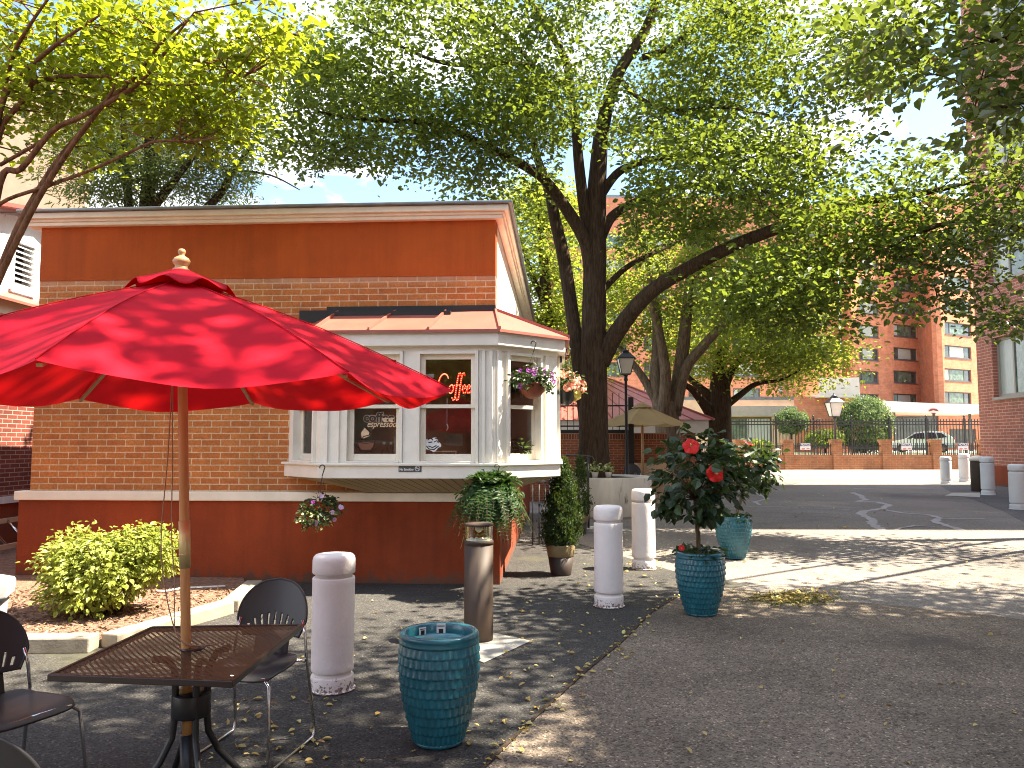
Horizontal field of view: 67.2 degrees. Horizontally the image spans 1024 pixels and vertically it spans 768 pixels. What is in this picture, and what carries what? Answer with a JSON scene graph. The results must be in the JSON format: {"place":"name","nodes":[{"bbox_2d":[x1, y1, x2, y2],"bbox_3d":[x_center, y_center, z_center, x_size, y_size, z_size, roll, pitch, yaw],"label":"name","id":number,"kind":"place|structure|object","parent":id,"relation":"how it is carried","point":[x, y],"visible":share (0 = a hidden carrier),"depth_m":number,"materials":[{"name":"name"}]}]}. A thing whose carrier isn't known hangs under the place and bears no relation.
{"place":"outdoors","nodes":[
{"label":"outdoors","id":0,"kind":"place"},
{"bbox_2d":[0,547,16,574],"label":"alley ground","id":1,"kind":"structure","parent":0,"point":[7,561],"depth_m":10.23,"materials":[{"name":"grey concrete"}]},
{"bbox_2d":[0,516,17,549],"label":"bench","id":2,"kind":"object","parent":1,"relation":"on","point":[5,545],"visible":0.1,"depth_m":11.28,"materials":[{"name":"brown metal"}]},
{"bbox_2d":[0,73,185,208],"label":"apartment block","id":3,"kind":"structure","parent":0,"point":[12,185],"depth_m":38.52,"materials":[{"name":"concrete"}]},
{"bbox_2d":[2,0,337,207],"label":"narrow leaved tree","id":4,"kind":"object","parent":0,"point":[150,172],"visible":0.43,"depth_m":16.49,"materials":[{"name":"green plant"}]},
{"bbox_2d":[0,541,748,767],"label":"asphalt path","id":5,"kind":"structure","parent":0,"point":[126,725],"depth_m":4.98,"materials":[{"name":"grey asphalt"}]},
{"bbox_2d":[0,574,15,612],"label":"octagonal planter","id":6,"kind":"object","parent":5,"relation":"on","point":[7,585],"visible":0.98,"depth_m":4.92,"materials":[{"name":"concrete"}]},
{"bbox_2d":[0,737,39,767],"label":"patio chair","id":7,"kind":"object","parent":5,"relation":"on","point":[12,755],"visible":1,"depth_m":2.06,"materials":[{"name":"plastic"}]},
{"bbox_2d":[0,610,87,767],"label":"patio chair","id":8,"kind":"object","parent":5,"relation":"on","point":[19,708],"visible":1,"depth_m":3.51,"materials":[{"name":"plastic"}]},
{"bbox_2d":[7,575,244,646],"bbox_3d":[-5.178,2.162,7.497,4.844,0.075,3.063,0,-4,0],"label":"mulch bed","id":9,"kind":"object","parent":5,"relation":"on","point":[230,583],"visible":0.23,"depth_m":7.34,"materials":[{"name":"brown wood"}]},
{"bbox_2d":[16,519,179,621],"bbox_3d":[-3.773,1.680,7.050,1.489,0.841,1.028,-1,-4,11],"label":"leafy bush","id":10,"kind":"object","parent":9,"relation":"on","point":[78,574],"visible":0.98,"depth_m":6.87,"materials":[{"name":"green plant"}]},
{"bbox_2d":[0,0,339,285],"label":"multi stem tree","id":11,"kind":"object","parent":9,"relation":"on","point":[109,31],"visible":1,"depth_m":7.48,"materials":[{"name":"green plant"}]},
{"bbox_2d":[4,580,261,653],"bbox_3d":[-3.184,2.068,6.838,1.137,0.121,3.077,-3,-5,33],"label":"bed edging","id":12,"kind":"object","parent":5,"relation":"on","point":[65,643],"visible":0.57,"depth_m":6.06,"materials":[{"name":"concrete"}]},
{"bbox_2d":[47,624,302,767],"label":"patio table","id":13,"kind":"object","parent":5,"relation":"on","point":[194,706],"visible":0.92,"depth_m":3.23,"materials":[{"name":"black metal"}]},
{"bbox_2d":[0,248,452,767],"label":"patio umbrella","id":14,"kind":"object","parent":5,"relation":"on","point":[181,338],"visible":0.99,"depth_m":3.03,"materials":[{"name":"red fabric"}]},
{"bbox_2d":[192,577,315,767],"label":"patio chair","id":15,"kind":"object","parent":5,"relation":"on","point":[279,597],"visible":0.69,"depth_m":4.24,"materials":[{"name":"plastic"}]},
{"bbox_2d":[308,552,355,695],"bbox_3d":[-1.172,1.552,5.046,0.300,0.876,0.303,0,-4,0],"label":"bollard","id":16,"kind":"object","parent":5,"relation":"on","point":[332,629],"visible":1,"depth_m":4.94,"materials":[{"name":"paint"}]},
{"bbox_2d":[397,622,480,749],"bbox_3d":[-0.394,1.622,4.148,0.449,0.575,0.448,0,-4,0],"label":"teal pot","id":17,"kind":"object","parent":5,"relation":"on","point":[438,678],"visible":1,"depth_m":3.99,"materials":[{"name":"ceramic"}]},
{"bbox_2d":[479,633,529,661],"bbox_3d":[-0.238,2.061,6.082,0.551,0.001,0.818,-3,-5,30],"label":"concrete pad","id":18,"kind":"object","parent":5,"relation":"on","point":[498,645],"visible":0.6,"depth_m":6.06,"materials":[{"name":"white concrete"}]},
{"bbox_2d":[464,522,493,642],"bbox_3d":[-0.272,1.606,6.293,0.242,0.936,0.242,0,-4,0],"label":"bollard light","id":19,"kind":"object","parent":18,"relation":"on","point":[478,583],"visible":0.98,"depth_m":6.20,"materials":[{"name":"brown metal"}]},
{"bbox_2d":[531,479,576,545],"bbox_3d":[0.683,2.044,12.345,0.947,1.010,0.040,3,-6,-38],"label":"iron railing","id":20,"kind":"object","parent":5,"relation":"on","point":[539,538],"visible":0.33,"depth_m":12.14,"materials":[{"name":"black metal"}]},
{"bbox_2d":[546,544,574,575],"bbox_3d":[0.596,2.138,9.375,0.358,0.370,0.358,0,-4,0],"label":"plant pot","id":21,"kind":"object","parent":5,"relation":"on","point":[560,558],"visible":0.85,"depth_m":9.24,"materials":[{"name":"ceramic"}]},
{"bbox_2d":[536,455,584,550],"bbox_3d":[0.592,1.439,9.425,0.600,1.154,0.628,0,-4,0],"label":"conifer shrub","id":22,"kind":"object","parent":21,"relation":"on","point":[556,498],"visible":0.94,"depth_m":9.31,"materials":[{"name":"green plant"}]},
{"bbox_2d":[593,505,624,608],"bbox_3d":[0.953,1.692,7.594,0.313,0.987,0.309,0,-4,0],"label":"bollard","id":23,"kind":"object","parent":5,"relation":"on","point":[608,556],"visible":1,"depth_m":7.48,"materials":[{"name":"paint"}]},
{"bbox_2d":[631,488,655,570],"bbox_3d":[1.680,1.849,9.845,0.328,1.018,0.324,0,-4,0],"label":"bollard","id":24,"kind":"object","parent":5,"relation":"on","point":[643,541],"visible":0.92,"depth_m":9.72,"materials":[{"name":"paint"}]},
{"bbox_2d":[0,0,967,343],"label":"sky","id":25,"kind":"structure","parent":0,"point":[933,119],"materials":[{"name":"white"}]},
{"bbox_2d":[535,195,778,396],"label":"building","id":26,"kind":"structure","parent":0,"point":[634,381],"depth_m":76.80,"materials":[{"name":"brick"}]},
{"bbox_2d":[733,388,759,396],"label":"window","id":27,"kind":"structure","parent":26,"relation":"in","point":[757,390],"depth_m":76.32,"materials":[{"name":"glass"}]},
{"bbox_2d":[485,469,1023,767],"bbox_3d":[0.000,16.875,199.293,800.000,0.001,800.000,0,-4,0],"label":"ground","id":28,"kind":"structure","parent":0,"point":[992,543],"depth_m":12.42,"materials":[{"name":"beige concrete"}]},
{"bbox_2d":[0,202,42,544],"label":"neighbour house","id":29,"kind":"structure","parent":28,"relation":"on","point":[20,287],"depth_m":11.81,"materials":[{"name":"brick"}]},
{"bbox_2d":[14,200,569,584],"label":"cafe building","id":30,"kind":"structure","parent":28,"relation":"on","point":[437,289],"depth_m":9.06,"materials":[{"name":"brick"}]},
{"bbox_2d":[291,410,316,462],"bbox_3d":[-2.329,0.277,8.778,0.170,1.222,0.529,4,-6,-41],"label":"window","id":31,"kind":"structure","parent":30,"relation":"in","point":[298,454],"depth_m":8.90,"materials":[{"name":"white paint"}]},
{"bbox_2d":[293,464,346,532],"bbox_3d":[-2.063,1.229,8.279,0.542,0.724,0.456,1,-5,-19],"label":"hanging basket","id":32,"kind":"object","parent":30,"relation":"hanging from","point":[317,518],"visible":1,"depth_m":8.21,"materials":[{"name":"plant"}]},
{"bbox_2d":[343,351,403,462],"bbox_3d":[-1.512,0.254,8.473,0.644,1.222,0.170,0,-4,3],"label":"window","id":33,"kind":"structure","parent":30,"relation":"in","point":[349,456],"depth_m":8.46,"materials":[{"name":"white paint"}]},
{"bbox_2d":[354,412,395,452],"bbox_3d":[-1.516,0.534,8.499,0.490,0.451,0.009,0,-4,3],"label":"window decal","id":34,"kind":"object","parent":30,"relation":"attached to","point":[377,417],"depth_m":8.50},
{"bbox_2d":[399,466,421,471],"bbox_3d":[-1.104,0.914,8.328,0.250,0.076,0.011,0,-4,3],"label":"no smoking sign","id":35,"kind":"object","parent":30,"relation":"attached to","point":[410,468],"visible":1,"depth_m":8.33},
{"bbox_2d":[426,437,440,451],"bbox_3d":[-0.871,0.667,8.450,0.188,0.160,0.010,0,-4,3],"label":"window sticker","id":36,"kind":"object","parent":30,"relation":"attached to","point":[433,444],"depth_m":8.45,"materials":[{"name":"white paper"}]},
{"bbox_2d":[416,350,478,462],"bbox_3d":[-0.700,0.250,8.424,0.675,1.222,0.170,0,-4,3],"label":"window","id":37,"kind":"structure","parent":30,"relation":"in","point":[473,355],"depth_m":8.42,"materials":[{"name":"white paint"}]},
{"bbox_2d":[426,373,470,400],"bbox_3d":[-0.752,0.030,8.575,0.609,0.314,0.024,0,-4,3],"label":"lit sign","id":38,"kind":"object","parent":30,"relation":"attached to","point":[452,385],"visible":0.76,"depth_m":8.56,"materials":[{"name":"red"}]},
{"bbox_2d":[443,464,539,548],"bbox_3d":[-0.230,1.346,8.139,1.015,0.995,1.008,2,-5,-25],"label":"hanging fern","id":39,"kind":"object","parent":30,"relation":"hanging from","point":[493,496],"visible":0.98,"depth_m":7.92,"materials":[{"name":"green plant"}]},
{"bbox_2d":[511,438,534,453],"bbox_3d":[0.074,0.771,8.801,0.381,0.310,0.395,-1,-4,11],"label":"sill plant","id":40,"kind":"object","parent":30,"relation":"on","point":[518,445],"visible":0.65,"depth_m":8.72,"materials":[{"name":"green plant"}]},
{"bbox_2d":[506,352,542,462],"bbox_3d":[0.115,0.269,8.665,0.532,1.222,0.170,4,-6,-41],"label":"window","id":41,"kind":"structure","parent":30,"relation":"in","point":[536,410],"depth_m":8.73,"materials":[{"name":"white paint"}]},
{"bbox_2d":[504,341,556,398],"bbox_3d":[0.201,-0.161,8.561,0.606,0.645,0.563,0,-4,0],"label":"hanging basket","id":42,"kind":"object","parent":30,"relation":"hanging from","point":[536,386],"visible":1,"depth_m":8.45,"materials":[{"name":"plant"}]},
{"bbox_2d":[557,359,561,460],"bbox_3d":[0.535,0.339,9.591,0.170,1.222,0.700,0,-4,3],"label":"window","id":43,"kind":"structure","parent":30,"relation":"in","point":[558,360],"depth_m":9.24,"materials":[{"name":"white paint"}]},
{"bbox_2d":[557,348,587,404],"bbox_3d":[0.667,-0.087,9.424,0.559,0.700,0.581,-2,-5,23],"label":"hanging basket","id":44,"kind":"object","parent":30,"relation":"hanging from","point":[573,388],"visible":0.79,"depth_m":9.27,"materials":[{"name":"metal"}]},
{"bbox_2d":[446,166,633,383],"bbox_3d":[1.335,-3.041,29.450,8.209,11.091,7.070,3,-5,-36],"label":"courtyard tree","id":45,"kind":"object","parent":28,"relation":"on","point":[554,315],"visible":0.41,"depth_m":28.64,"materials":[{"name":"green plant"}]},
{"bbox_2d":[570,514,588,534],"bbox_3d":[1.181,2.476,13.591,0.357,0.340,0.357,0,-4,0],"label":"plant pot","id":46,"kind":"object","parent":28,"relation":"on","point":[585,522],"visible":0.27,"depth_m":13.47,"materials":[{"name":"ceramic"}]},
{"bbox_2d":[567,453,594,515],"bbox_3d":[1.201,1.792,13.635,0.534,1.153,0.551,0,-4,0],"label":"conifer shrub","id":47,"kind":"object","parent":46,"relation":"on","point":[579,471],"visible":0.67,"depth_m":13.57,"materials":[{"name":"green plant"}]},
{"bbox_2d":[566,455,594,531],"bbox_3d":[1.338,2.008,14.295,0.614,1.380,0.814,0,-4,0],"label":"handrail","id":48,"kind":"object","parent":28,"relation":"on","point":[590,528],"visible":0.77,"depth_m":14.10,"materials":[{"name":"metal"}]},
{"bbox_2d":[530,433,666,501],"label":"brick wall","id":49,"kind":"structure","parent":28,"relation":"on","point":[569,443],"depth_m":21.03,"materials":[{"name":"red brick"}]},
{"bbox_2d":[560,393,627,432],"bbox_3d":[1.742,0.809,21.306,3.033,1.096,0.160,0,-4,4],"label":"iron grille","id":50,"kind":"object","parent":49,"relation":"on","point":[577,431],"visible":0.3,"depth_m":21.22,"materials":[{"name":"black metal"}]},
{"bbox_2d":[549,474,651,517],"bbox_3d":[2.000,2.518,17.509,2.320,0.846,2.320,0,-4,0],"label":"round planter","id":51,"kind":"object","parent":28,"relation":"on","point":[615,489],"visible":0.34,"depth_m":16.41,"materials":[{"name":"concrete"}]},
{"bbox_2d":[212,0,973,476],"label":"shade tree","id":52,"kind":"object","parent":51,"relation":"on","point":[780,162],"visible":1,"depth_m":15.08,"materials":[{"name":"green plant"}]},
{"bbox_2d":[616,347,635,473],"bbox_3d":[2.802,1.061,18.874,0.432,3.967,0.432,0,-4,0],"label":"lamp post","id":53,"kind":"object","parent":28,"relation":"on","point":[625,358],"visible":0.76,"depth_m":18.85,"materials":[{"name":"metal"}]},
{"bbox_2d":[628,397,633,474],"bbox_3d":[3.238,1.781,20.908,0.140,2.844,0.140,0,-4,4],"label":"gate post","id":54,"kind":"object","parent":28,"relation":"on","point":[631,435],"visible":0.64,"depth_m":20.87,"materials":[{"name":"metal"}]},
{"bbox_2d":[624,463,640,474],"bbox_3d":[3.089,2.459,19.099,0.567,0.972,0.602,2,-5,-20],"label":"patio chair","id":55,"kind":"object","parent":28,"relation":"on","point":[634,468],"visible":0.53,"depth_m":19.37,"materials":[{"name":"plastic"}]},
{"bbox_2d":[560,367,714,481],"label":"red roofed house","id":56,"kind":"structure","parent":28,"relation":"on","point":[697,422],"depth_m":26.92,"materials":[{"name":"brick"}]},
{"bbox_2d":[608,402,683,474],"bbox_3d":[3.380,1.797,19.921,2.197,2.661,2.197,0,-4,0],"label":"patio umbrella","id":57,"kind":"object","parent":28,"relation":"on","point":[642,415],"visible":0.91,"depth_m":19.53,"materials":[{"name":"beige fabric"}]},
{"bbox_2d":[634,462,671,503],"bbox_3d":[3.787,2.643,20.582,1.002,1.075,0.350,0,-4,6],"label":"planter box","id":58,"kind":"object","parent":28,"relation":"on","point":[655,467],"visible":0.22,"depth_m":20.42,"materials":[{"name":"concrete"}]},
{"bbox_2d":[536,178,848,480],"bbox_3d":[5.681,-1.706,23.664,9.729,9.256,6.627,-2,-5,20],"label":"courtyard tree","id":59,"kind":"object","parent":28,"relation":"on","point":[665,392],"visible":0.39,"depth_m":23.36,"materials":[{"name":"green plant"}]},
{"bbox_2d":[715,514,751,558],"bbox_3d":[3.085,2.126,10.721,0.505,0.575,0.503,0,-4,0],"label":"teal pot","id":60,"kind":"object","parent":28,"relation":"on","point":[733,536],"visible":0.81,"depth_m":10.53,"materials":[{"name":"ceramic"}]},
{"bbox_2d":[715,437,790,516],"bbox_3d":[3.265,1.361,10.743,1.025,1.224,1.071,3,-5,-33],"label":"hibiscus shrub","id":61,"kind":"object","parent":60,"relation":"in","point":[765,459],"visible":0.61,"depth_m":10.55,"materials":[{"name":"green plant"}]},
{"bbox_2d":[617,276,904,455],"bbox_3d":[10.101,-0.805,31.908,11.648,8.094,9.604,0,-4,0],"label":"courtyard tree","id":62,"kind":"object","parent":28,"relation":"on","point":[716,401],"visible":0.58,"depth_m":31.01,"materials":[{"name":"green plant"}]},
{"bbox_2d":[683,353,859,452],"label":"annex","id":63,"kind":"object","parent":28,"relation":"on","point":[750,408],"visible":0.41,"depth_m":57.03,"materials":[{"name":"brick"}]},
{"bbox_2d":[732,417,773,452],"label":"window","id":64,"kind":"structure","parent":63,"relation":"in","point":[759,429],"depth_m":57.13,"materials":[{"name":"glass"}]},
{"bbox_2d":[700,439,980,469],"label":"brick pillar fence","id":65,"kind":"object","parent":28,"relation":"on","point":[835,458],"visible":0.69,"depth_m":46.58,"materials":[{"name":"brick"}]},
{"bbox_2d":[754,453,976,454],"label":"terrace kerb","id":66,"kind":"structure","parent":28,"relation":"on","point":[871,453],"depth_m":51.85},
{"bbox_2d":[753,488,985,529],"bbox_3d":[8.397,3.195,20.860,5.401,0.008,13.716,-1,-5,14],"label":"road crack sealant","id":67,"kind":"object","parent":28,"relation":"on","point":[872,522],"visible":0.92,"depth_m":16.73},
{"bbox_2d":[882,414,979,449],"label":"entrance hall","id":68,"kind":"structure","parent":28,"relation":"on","point":[938,417],"depth_m":73.05,"materials":[{"name":"concrete"}]},
{"bbox_2d":[896,416,937,449],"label":"window","id":69,"kind":"structure","parent":68,"relation":"in","point":[898,418],"depth_m":73.13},
{"bbox_2d":[949,429,974,442],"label":"window","id":70,"kind":"structure","parent":68,"relation":"in","point":[973,431],"depth_m":73.06,"materials":[{"name":"clear glass"}]},
{"bbox_2d":[939,457,951,483],"bbox_3d":[17.007,3.379,30.174,0.431,1.072,0.434,0,-4,0],"label":"bollard","id":71,"kind":"object","parent":28,"relation":"on","point":[945,470],"visible":1,"depth_m":30.02,"materials":[{"name":"grey paint"}]},
{"bbox_2d":[958,453,969,481],"bbox_3d":[18.641,3.450,31.729,0.466,1.168,0.458,0,-4,0],"label":"bollard","id":72,"kind":"object","parent":28,"relation":"on","point":[964,466],"visible":0.86,"depth_m":31.56,"materials":[{"name":"grey paint"}]},
{"bbox_2d":[960,0,1023,486],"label":"brick apartment block","id":73,"kind":"structure","parent":28,"relation":"on","point":[1000,371],"depth_m":28.59,"materials":[{"name":"brick"}]},
{"bbox_2d":[981,0,1021,59],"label":"window","id":74,"kind":"structure","parent":73,"relation":"in","point":[998,9],"depth_m":28.88,"materials":[{"name":"white glass"}]},
{"bbox_2d":[984,88,1023,174],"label":"window","id":75,"kind":"structure","parent":73,"relation":"in","point":[1004,159],"depth_m":28.50,"materials":[{"name":"white glass"}]},
{"bbox_2d":[987,211,1023,286],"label":"window","id":76,"kind":"structure","parent":73,"relation":"in","point":[1013,269],"depth_m":28.14,"materials":[{"name":"white glass"}]},
{"bbox_2d":[992,332,1023,399],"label":"window","id":77,"kind":"structure","parent":73,"relation":"in","point":[1010,355],"depth_m":28.19,"materials":[{"name":"white glass"}]},
{"bbox_2d":[487,588,1023,767],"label":"aggregate pavement","id":78,"kind":"structure","parent":0,"point":[644,708],"depth_m":4.89,"materials":[{"name":"grey concrete"}]},
{"bbox_2d":[480,595,679,767],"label":"pavement seam","id":79,"kind":"object","parent":78,"relation":"on","point":[500,749],"visible":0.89,"depth_m":4.93,"materials":[{"name":"concrete"}]},
{"bbox_2d":[199,492,1021,763],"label":"leaf litter","id":80,"kind":"object","parent":78,"relation":"on","point":[258,715],"visible":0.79,"depth_m":5.71,"materials":[{"name":"yellow plant"}]},
{"bbox_2d":[674,548,725,616],"bbox_3d":[1.763,1.857,7.207,0.474,0.575,0.472,0,-4,0],"label":"teal pot","id":81,"kind":"object","parent":78,"relation":"on","point":[700,584],"visible":0.98,"depth_m":7.03,"materials":[{"name":"ceramic"}]},
{"bbox_2d":[642,422,758,553],"bbox_3d":[1.782,1.033,7.258,1.052,1.338,1.016,0,-4,0],"label":"hibiscus shrub","id":82,"kind":"object","parent":81,"relation":"in","point":[705,498],"visible":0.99,"depth_m":7.11,"materials":[{"name":"green plant"}]},
{"bbox_2d":[672,542,728,563],"bbox_3d":[1.766,1.582,7.218,0.510,0.214,0.490,-2,-5,27],"label":"bedding plant","id":83,"kind":"object","parent":81,"relation":"in","point":[686,548],"visible":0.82,"depth_m":7.17,"materials":[{"name":"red plant"}]},
{"bbox_2d":[729,589,859,609],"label":"fallen leaves","id":84,"kind":"object","parent":78,"relation":"on","point":[817,599],"visible":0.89,"depth_m":7.84,"materials":[{"name":"plant"}]},
{"bbox_2d":[774,194,978,442],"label":"apartment tower","id":85,"kind":"structure","parent":0,"point":[932,361],"depth_m":82.43,"materials":[{"name":"brick"}]},
{"bbox_2d":[859,371,878,383],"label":"window","id":86,"kind":"structure","parent":85,"relation":"in","point":[869,378],"depth_m":81.66,"materials":[{"name":"clear glass"}]},
{"bbox_2d":[859,348,879,361],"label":"window","id":87,"kind":"structure","parent":85,"relation":"in","point":[863,351],"depth_m":81.90,"materials":[{"name":"white glass"}]},
{"bbox_2d":[859,325,879,338],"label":"window","id":88,"kind":"structure","parent":85,"relation":"in","point":[867,331],"depth_m":82.18,"materials":[{"name":"white glass"}]},
{"bbox_2d":[894,394,915,401],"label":"window","id":89,"kind":"structure","parent":85,"relation":"in","point":[897,397],"depth_m":84.25,"materials":[{"name":"glass"}]},
{"bbox_2d":[894,301,915,315],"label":"window","id":90,"kind":"structure","parent":85,"relation":"in","point":[904,305],"depth_m":85.18,"materials":[{"name":"black glass"}]},
{"bbox_2d":[893,370,917,384],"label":"window","id":91,"kind":"structure","parent":85,"relation":"in","point":[909,377],"depth_m":84.44,"materials":[{"name":"clear glass"}]},
{"bbox_2d":[893,347,917,361],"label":"window","id":92,"kind":"structure","parent":85,"relation":"in","point":[902,354],"depth_m":84.70,"materials":[{"name":"grey glass"}]},
{"bbox_2d":[893,324,917,338],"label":"window","id":93,"kind":"structure","parent":85,"relation":"in","point":[906,332],"depth_m":85.02,"materials":[{"name":"black glass"}]},
{"bbox_2d":[944,391,969,403],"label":"window","id":94,"kind":"structure","parent":85,"relation":"in","point":[950,397],"depth_m":81.04,"materials":[{"name":"clear glass"}]},
{"bbox_2d":[944,368,971,382],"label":"window","id":95,"kind":"structure","parent":85,"relation":"in","point":[952,375],"depth_m":81.30,"materials":[{"name":"glass"}]},
{"bbox_2d":[944,345,971,359],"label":"window","id":96,"kind":"structure","parent":85,"relation":"in","point":[954,352],"depth_m":81.57,"materials":[{"name":"glass"}]},
{"bbox_2d":[944,322,971,336],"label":"window","id":97,"kind":"structure","parent":85,"relation":"in","point":[949,330],"depth_m":81.75,"materials":[{"name":"white glass"}]},
{"bbox_2d":[871,450,976,452],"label":"terrace","id":98,"kind":"structure","parent":0,"point":[925,451],"depth_m":63.60,"materials":[{"name":"concrete"}]},
{"bbox_2d":[864,401,978,450],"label":"entrance canopy","id":99,"kind":"object","parent":98,"relation":"on","point":[914,408],"visible":0.76,"depth_m":66.05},
{"bbox_2d":[892,431,954,452],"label":"parked car","id":100,"kind":"object","parent":98,"relation":"on","point":[936,436],"visible":0.42,"depth_m":56.05,"materials":[{"name":"paint"}]},
{"bbox_2d":[941,485,1023,521],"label":"asphalt","id":101,"kind":"structure","parent":0,"point":[999,500],"depth_m":22.18,"materials":[{"name":"grey asphalt"}]},
{"bbox_2d":[770,0,1023,344],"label":"overhanging tree","id":102,"kind":"object","parent":101,"relation":"on","point":[1009,26],"visible":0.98,"depth_m":8.67,"materials":[{"name":"green plant"}]},
{"bbox_2d":[969,456,981,491],"bbox_3d":[15.435,2.966,25.522,0.455,1.184,0.455,0,-4,0],"label":"litter bin","id":103,"kind":"object","parent":101,"relation":"on","point":[975,481],"visible":0.67,"depth_m":25.39,"materials":[{"name":"brown metal"}]},
{"bbox_2d":[979,456,995,494],"bbox_3d":[14.703,2.836,23.807,0.420,1.183,0.424,0,-4,0],"label":"bollard","id":104,"kind":"object","parent":101,"relation":"on","point":[987,473],"visible":1,"depth_m":23.66,"materials":[{"name":"grey paint"}]},
{"bbox_2d":[1007,464,1023,509],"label":"bollard","id":105,"kind":"object","parent":101,"relation":"on","point":[1016,484],"visible":1,"depth_m":18.49,"materials":[{"name":"grey paint"}]},
{"label":"lawn strip","id":106,"kind":"structure","parent":0,"visible":0},
{"bbox_2d":[771,405,809,438],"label":"clipped shrub","id":107,"kind":"object","parent":106,"relation":"on","point":[789,413],"visible":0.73,"depth_m":53.50,"materials":[{"name":"green plant"}]},
{"bbox_2d":[803,426,846,452],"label":"clipped shrub","id":108,"kind":"object","parent":106,"relation":"on","point":[810,440],"visible":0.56,"depth_m":52.67,"materials":[{"name":"green plant"}]},
{"bbox_2d":[836,394,896,452],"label":"clipped shrub","id":109,"kind":"object","parent":106,"relation":"on","point":[857,408],"visible":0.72,"depth_m":53.37,"materials":[{"name":"green plant"}]},
{"label":"far pavement","id":110,"kind":"structure","parent":0,"visible":0},
{"bbox_2d":[824,393,844,438],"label":"lamp post","id":111,"kind":"object","parent":110,"relation":"on","point":[834,403],"visible":0.81,"depth_m":48.33,"materials":[{"name":"glass"}]},
{"bbox_2d":[732,415,979,454],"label":"iron fence","id":112,"kind":"object","parent":110,"relation":"on","point":[963,421],"visible":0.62,"depth_m":50.89,"materials":[{"name":"black metal"}]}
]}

